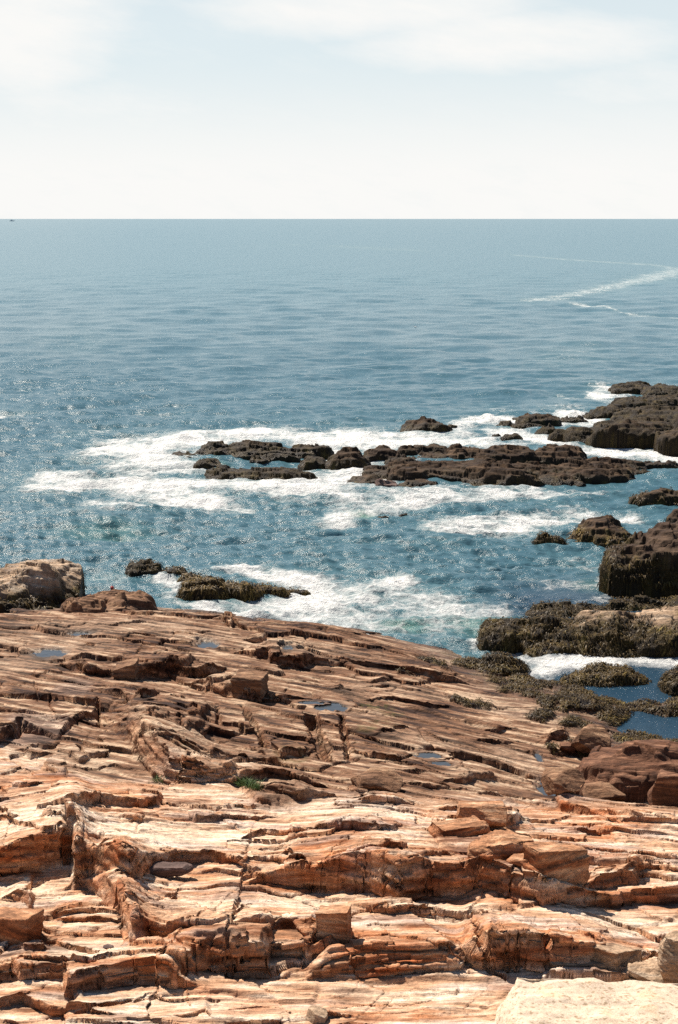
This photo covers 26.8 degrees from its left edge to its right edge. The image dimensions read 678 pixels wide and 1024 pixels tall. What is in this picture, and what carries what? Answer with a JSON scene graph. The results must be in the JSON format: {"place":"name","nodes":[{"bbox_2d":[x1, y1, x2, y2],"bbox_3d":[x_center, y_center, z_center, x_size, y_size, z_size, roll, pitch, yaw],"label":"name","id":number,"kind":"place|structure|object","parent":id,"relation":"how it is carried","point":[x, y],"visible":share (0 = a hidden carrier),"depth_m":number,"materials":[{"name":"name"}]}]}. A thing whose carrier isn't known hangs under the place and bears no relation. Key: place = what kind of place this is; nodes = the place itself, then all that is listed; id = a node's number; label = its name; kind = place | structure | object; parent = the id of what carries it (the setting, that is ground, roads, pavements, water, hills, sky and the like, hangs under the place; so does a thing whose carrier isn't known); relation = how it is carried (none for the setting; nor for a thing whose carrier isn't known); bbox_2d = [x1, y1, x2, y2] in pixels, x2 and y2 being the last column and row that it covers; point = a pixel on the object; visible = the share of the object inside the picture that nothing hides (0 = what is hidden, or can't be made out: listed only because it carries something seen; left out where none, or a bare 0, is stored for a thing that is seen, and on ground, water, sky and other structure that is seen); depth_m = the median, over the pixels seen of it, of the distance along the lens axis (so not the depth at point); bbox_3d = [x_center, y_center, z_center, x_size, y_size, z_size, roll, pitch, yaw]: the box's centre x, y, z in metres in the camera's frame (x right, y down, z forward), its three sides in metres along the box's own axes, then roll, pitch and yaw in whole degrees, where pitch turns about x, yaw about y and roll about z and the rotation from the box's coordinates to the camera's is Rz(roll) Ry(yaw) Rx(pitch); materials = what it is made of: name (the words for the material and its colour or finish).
{"place":"outdoors","nodes":[
{"label":"outdoors","id":0,"kind":"place"},
{"bbox_2d":[0,219,677,739],"bbox_3d":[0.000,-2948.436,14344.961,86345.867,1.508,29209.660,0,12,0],"label":"sea","id":1,"kind":"structure","parent":0,"point":[134,353],"depth_m":131.87,"materials":[{"name":"liquid"}]},
{"bbox_2d":[0,558,86,612],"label":"headland rock","id":2,"kind":"object","parent":1,"relation":"in","point":[28,584],"visible":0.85,"depth_m":59.46,"materials":[{"name":"brown stone"}]},
{"bbox_2d":[124,558,164,576],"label":"shore rock","id":3,"kind":"object","parent":1,"relation":"in","point":[141,567],"visible":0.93,"depth_m":64.98,"materials":[{"name":"brown stone"}]},
{"bbox_2d":[161,565,187,575],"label":"shore rock","id":4,"kind":"object","parent":1,"relation":"in","point":[178,570],"visible":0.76,"depth_m":64.91,"materials":[{"name":"brown stone"}]},
{"bbox_2d":[175,570,310,601],"bbox_3d":[-4.786,4.575,61.941,6.539,3.966,4.118,4,12,21],"label":"shore rock","id":5,"kind":"object","parent":1,"relation":"in","point":[196,587],"visible":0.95,"depth_m":60.92,"materials":[{"name":"brown stone"}]},
{"bbox_2d":[171,439,333,479],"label":"reef rock","id":6,"kind":"object","parent":1,"relation":"in","point":[315,456],"visible":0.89,"depth_m":96.31,"materials":[{"name":"brown stone"}]},
{"bbox_2d":[324,447,370,469],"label":"reef rock","id":7,"kind":"object","parent":1,"relation":"in","point":[346,457],"visible":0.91,"depth_m":92.67,"materials":[{"name":"brown stone"}]},
{"bbox_2d":[375,479,397,486],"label":"boulder","id":8,"kind":"object","parent":1,"relation":"in","point":[385,483],"visible":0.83,"depth_m":85.45,"materials":[{"name":"brown stone"}]},
{"bbox_2d":[347,465,437,487],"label":"reef rock","id":9,"kind":"object","parent":1,"relation":"in","point":[414,476],"visible":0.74,"depth_m":87.82,"materials":[{"name":"brown stone"}]},
{"bbox_2d":[378,513,406,518],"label":"reef rock","id":10,"kind":"object","parent":1,"relation":"in","point":[400,515],"visible":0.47,"depth_m":76.86,"materials":[{"name":"stone"}]},
{"bbox_2d":[400,416,452,431],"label":"reef rock","id":11,"kind":"object","parent":1,"relation":"in","point":[422,423],"visible":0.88,"depth_m":109.00,"materials":[{"name":"brown stone"}]},
{"bbox_2d":[456,651,532,675],"bbox_3d":[5.469,6.861,51.560,3.048,3.690,1.564,3,12,12],"label":"shore rock","id":12,"kind":"object","parent":1,"relation":"in","point":[506,664],"visible":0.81,"depth_m":51.02,"materials":[{"name":"brown stone"}]},
{"bbox_2d":[496,420,512,425],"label":"reef rock","id":13,"kind":"object","parent":1,"relation":"in","point":[506,423],"visible":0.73,"depth_m":111.18,"materials":[{"name":"brown stone"}]},
{"bbox_2d":[500,433,522,440],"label":"reef rock","id":14,"kind":"object","parent":1,"relation":"in","point":[513,436],"visible":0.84,"depth_m":104.85,"materials":[{"name":"brown stone"}]},
{"bbox_2d":[363,443,677,486],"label":"reef rock","id":15,"kind":"object","parent":1,"relation":"in","point":[547,464],"visible":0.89,"depth_m":90.30,"materials":[{"name":"brown stone"}]},
{"bbox_2d":[510,413,587,428],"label":"reef rock","id":16,"kind":"object","parent":1,"relation":"in","point":[526,420],"visible":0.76,"depth_m":112.90,"materials":[{"name":"brown stone"}]},
{"bbox_2d":[530,530,570,544],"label":"shore rock","id":17,"kind":"object","parent":1,"relation":"in","point":[544,537],"visible":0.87,"depth_m":71.32,"materials":[{"name":"brown stone"}]},
{"bbox_2d":[475,603,677,657],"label":"shore rock","id":18,"kind":"object","parent":1,"relation":"in","point":[652,633],"visible":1,"depth_m":53.48,"materials":[{"name":"brown stone"}]},
{"bbox_2d":[566,515,632,547],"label":"shore rock","id":19,"kind":"object","parent":1,"relation":"in","point":[606,530],"visible":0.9,"depth_m":71.31,"materials":[{"name":"brown stone"}]},
{"bbox_2d":[525,592,677,616],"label":"shore rock","id":20,"kind":"object","parent":1,"relation":"in","point":[565,608],"visible":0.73,"depth_m":59.24,"materials":[{"name":"brown stone"}]},
{"bbox_2d":[559,660,651,687],"bbox_3d":[9.432,7.116,50.606,3.549,3.577,1.936,0,12,0],"label":"shore rock","id":21,"kind":"object","parent":1,"relation":"in","point":[602,674],"visible":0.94,"depth_m":49.86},
{"bbox_2d":[534,381,677,456],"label":"reef rock","id":22,"kind":"object","parent":1,"relation":"in","point":[648,419],"visible":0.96,"depth_m":105.40,"materials":[{"name":"brown stone"}]},
{"bbox_2d":[596,509,677,598],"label":"cliff rock","id":23,"kind":"object","parent":1,"relation":"in","point":[639,562],"visible":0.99,"depth_m":61.28,"materials":[{"name":"brown stone"}]},
{"bbox_2d":[628,487,677,506],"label":"shore rock","id":24,"kind":"object","parent":1,"relation":"in","point":[664,496],"visible":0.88,"depth_m":81.20,"materials":[{"name":"brown stone"}]},
{"bbox_2d":[657,664,677,696],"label":"shore rock","id":25,"kind":"object","parent":1,"relation":"in","point":[668,683],"visible":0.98,"depth_m":48.91,"materials":[{"name":"brown stone"}]},
{"bbox_2d":[0,607,677,1023],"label":"rock ledge","id":26,"kind":"object","parent":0,"point":[96,821],"visible":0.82,"depth_m":27.59,"materials":[{"name":"brown stone"}]},
{"bbox_2d":[0,720,16,738],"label":"rock block","id":27,"kind":"object","parent":26,"relation":"on","point":[3,722],"visible":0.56,"depth_m":36.00,"materials":[{"name":"brown stone"}]},
{"bbox_2d":[0,907,44,945],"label":"rock block","id":28,"kind":"object","parent":26,"relation":"on","point":[20,925],"visible":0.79,"depth_m":22.69,"materials":[{"name":"brown stone"}]},
{"bbox_2d":[32,650,66,656],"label":"tide pool","id":29,"kind":"structure","parent":26,"relation":"on","point":[46,653],"depth_m":47.50,"materials":[{"name":"grey liquid"}]},
{"bbox_2d":[70,632,89,635],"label":"tide pool","id":30,"kind":"structure","parent":26,"relation":"on","point":[76,633],"depth_m":50.56,"materials":[{"name":"grey liquid"}]},
{"bbox_2d":[59,589,157,612],"bbox_3d":[-9.475,5.000,58.594,4.352,3.887,3.312,0,12,0],"label":"shore rock","id":31,"kind":"object","parent":26,"relation":"on","point":[109,600],"visible":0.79,"depth_m":57.59,"materials":[{"name":"brown stone"}]},
{"bbox_2d":[103,944,113,949],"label":"rock block","id":32,"kind":"object","parent":26,"relation":"on","point":[107,946],"visible":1,"depth_m":21.78,"materials":[{"name":"grey stone"}]},
{"bbox_2d":[112,657,138,680],"bbox_3d":[-6.649,4.926,44.349,0.808,0.644,0.745,0,12,0],"label":"rock block","id":33,"kind":"object","parent":26,"relation":"on","point":[128,669],"visible":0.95,"depth_m":44.07,"materials":[{"name":"brown stone"}]},
{"bbox_2d":[152,774,166,782],"bbox_3d":[-4.115,6.133,32.867,0.538,0.223,0.704,5,13,23],"label":"grass tuft","id":34,"kind":"object","parent":26,"relation":"on","point":[156,778],"visible":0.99,"depth_m":32.82,"materials":[{"name":"green plant"}]},
{"bbox_2d":[149,861,193,876],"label":"stone","id":35,"kind":"object","parent":26,"relation":"on","point":[164,869],"visible":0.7,"depth_m":25.12,"materials":[{"name":"stone"}]},
{"bbox_2d":[195,642,218,647],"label":"tide pool","id":36,"kind":"structure","parent":26,"relation":"on","point":[207,644],"depth_m":49.75,"materials":[{"name":"grey liquid"}]},
{"bbox_2d":[228,775,263,791],"bbox_3d":[-1.992,6.117,32.155,0.812,0.427,1.509,-6,13,-25],"label":"grass tuft","id":37,"kind":"object","parent":26,"relation":"on","point":[250,784],"visible":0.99,"depth_m":32.17,"materials":[{"name":"green plant"}]},
{"bbox_2d":[230,668,268,698],"bbox_3d":[-2.671,5.214,42.948,1.004,0.786,1.065,3,12,12],"label":"rock block","id":38,"kind":"object","parent":26,"relation":"on","point":[253,680],"visible":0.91,"depth_m":42.52,"materials":[{"name":"brown stone"}]},
{"bbox_2d":[282,646,292,649],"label":"tide pool","id":39,"kind":"structure","parent":26,"relation":"on","point":[288,647],"depth_m":48.98,"materials":[{"name":"grey liquid"}]},
{"bbox_2d":[272,929,303,938],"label":"rock block","id":40,"kind":"object","parent":26,"relation":"on","point":[285,934],"visible":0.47,"depth_m":22.39,"materials":[{"name":"orange stone"}]},
{"bbox_2d":[269,741,306,756],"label":"rock block","id":41,"kind":"object","parent":26,"relation":"on","point":[275,745],"visible":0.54,"depth_m":35.99,"materials":[{"name":"brown stone"}]},
{"bbox_2d":[298,701,322,703],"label":"tide pool","id":42,"kind":"structure","parent":26,"relation":"on","point":[308,702],"depth_m":42.80,"materials":[{"name":"grey liquid"}]},
{"bbox_2d":[305,1005,327,1023],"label":"stone","id":43,"kind":"object","parent":26,"relation":"on","point":[315,1014],"visible":1,"depth_m":20.07,"materials":[{"name":"beige stone"}]},
{"bbox_2d":[315,703,347,710],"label":"tide pool","id":44,"kind":"structure","parent":26,"relation":"on","point":[335,706],"depth_m":42.45,"materials":[{"name":"grey liquid"}]},
{"bbox_2d":[315,904,352,943],"bbox_3d":[-0.082,6.467,22.281,0.580,0.684,0.342,3,12,15],"label":"rock block","id":45,"kind":"object","parent":26,"relation":"on","point":[334,921],"visible":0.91,"depth_m":22.14,"materials":[{"name":"brown stone"}]},
{"bbox_2d":[350,767,402,792],"bbox_3d":[0.877,6.248,33.081,1.220,0.509,1.147,0,12,0],"label":"boulder","id":46,"kind":"object","parent":26,"relation":"on","point":[382,779],"visible":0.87,"depth_m":32.81,"materials":[{"name":"brown stone"}]},
{"bbox_2d":[413,753,440,757],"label":"tide pool","id":47,"kind":"structure","parent":26,"relation":"on","point":[427,755],"depth_m":38.12,"materials":[{"name":"grey liquid"}]},
{"bbox_2d":[431,762,450,765],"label":"tide pool","id":48,"kind":"structure","parent":26,"relation":"on","point":[442,763],"depth_m":37.48,"materials":[{"name":"grey liquid"}]},
{"bbox_2d":[428,815,489,837],"bbox_3d":[2.395,6.407,28.483,1.246,0.521,0.652,-6,13,-27],"label":"rock block","id":49,"kind":"object","parent":26,"relation":"on","point":[473,825],"visible":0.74,"depth_m":28.31,"materials":[{"name":"brown stone"}]},
{"bbox_2d":[456,800,507,827],"bbox_3d":[2.976,6.329,29.565,1.068,0.550,0.628,0,12,0],"label":"rock block","id":50,"kind":"object","parent":26,"relation":"on","point":[492,814],"visible":0.78,"depth_m":29.43,"materials":[{"name":"brown stone"}]},
{"bbox_2d":[467,830,533,859],"bbox_3d":[2.897,5.944,25.268,1.266,0.458,0.782,0,12,0],"label":"rock block","id":51,"kind":"object","parent":26,"relation":"on","point":[501,844],"visible":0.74,"depth_m":25.05,"materials":[{"name":"brown stone"}]},
{"bbox_2d":[506,853,527,867],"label":"rock block","id":52,"kind":"object","parent":26,"relation":"on","point":[515,859],"visible":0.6,"depth_m":24.54,"materials":[{"name":"brown stone"}]},
{"bbox_2d":[397,654,677,760],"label":"seaweed","id":53,"kind":"object","parent":26,"relation":"on","point":[579,695],"visible":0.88,"depth_m":46.98,"materials":[{"name":"brown plant"}]},
{"bbox_2d":[535,754,542,761],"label":"tide pool","id":54,"kind":"structure","parent":26,"relation":"on","point":[538,757],"depth_m":40.88,"materials":[{"name":"grey liquid"}]},
{"bbox_2d":[536,779,555,795],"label":"tide pool","id":55,"kind":"structure","parent":26,"relation":"on","point":[541,790],"depth_m":38.05,"materials":[{"name":"grey liquid"}]},
{"bbox_2d":[520,842,589,885],"bbox_3d":[3.740,6.157,24.622,1.207,1.037,0.535,-8,14,-33],"label":"rock block","id":56,"kind":"object","parent":26,"relation":"on","point":[568,862],"visible":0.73,"depth_m":24.41,"materials":[{"name":"brown stone"}]},
{"bbox_2d":[541,766,584,794],"bbox_3d":[5.421,6.519,34.352,1.058,0.625,1.053,0,12,0],"label":"boulder","id":57,"kind":"object","parent":26,"relation":"on","point":[557,780],"visible":0.99,"depth_m":34.16,"materials":[{"name":"brown stone"}]},
{"bbox_2d":[559,742,575,752],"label":"stone","id":58,"kind":"object","parent":26,"relation":"on","point":[566,746],"visible":0.99,"depth_m":41.65,"materials":[{"name":"brown stone"}]},
{"bbox_2d":[549,960,606,968],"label":"rock block","id":59,"kind":"object","parent":26,"relation":"on","point":[552,965],"visible":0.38,"depth_m":21.84,"materials":[{"name":"stone"}]},
{"bbox_2d":[494,977,677,1023],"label":"boulder","id":60,"kind":"object","parent":26,"relation":"on","point":[567,1001],"visible":1,"depth_m":19.95,"materials":[{"name":"stone"}]},
{"bbox_2d":[571,724,610,754],"bbox_3d":[7.383,6.771,41.688,1.202,1.024,1.176,0,12,0],"label":"boulder","id":61,"kind":"object","parent":26,"relation":"on","point":[587,738],"visible":0.77,"depth_m":41.35,"materials":[{"name":"brown stone"}]},
{"bbox_2d":[582,781,625,801],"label":"boulder","id":62,"kind":"object","parent":26,"relation":"on","point":[603,790],"visible":0.84,"depth_m":36.30,"materials":[{"name":"brown stone"}]},
{"bbox_2d":[592,943,641,971],"bbox_3d":[4.307,6.962,22.201,0.527,0.624,0.859,10,15,41],"label":"rock block","id":63,"kind":"object","parent":26,"relation":"on","point":[614,956],"visible":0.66,"depth_m":21.93,"materials":[{"name":"brown stone"}]},
{"bbox_2d":[575,739,677,802],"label":"boulder","id":64,"kind":"object","parent":26,"relation":"on","point":[630,770],"visible":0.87,"depth_m":37.26,"materials":[{"name":"brown stone"}]},
{"bbox_2d":[625,959,663,982],"bbox_3d":[4.873,7.072,21.812,0.859,0.265,0.581,8,14,34],"label":"boulder","id":65,"kind":"object","parent":26,"relation":"on","point":[648,970],"visible":0.57,"depth_m":21.74,"materials":[{"name":"beige stone"}]},
{"bbox_2d":[647,769,677,806],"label":"boulder","id":66,"kind":"object","parent":26,"relation":"on","point":[663,790],"visible":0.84,"depth_m":34.71,"materials":[{"name":"brown stone"}]},
{"bbox_2d":[657,930,677,983],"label":"boulder","id":67,"kind":"object","parent":26,"relation":"on","point":[667,959],"visible":0.88,"depth_m":21.38,"materials":[{"name":"beige stone"}]},
{"bbox_2d":[0,0,677,218],"label":"sky","id":68,"kind":"structure","parent":0,"point":[110,109],"materials":[{"name":"white"}]}
]}

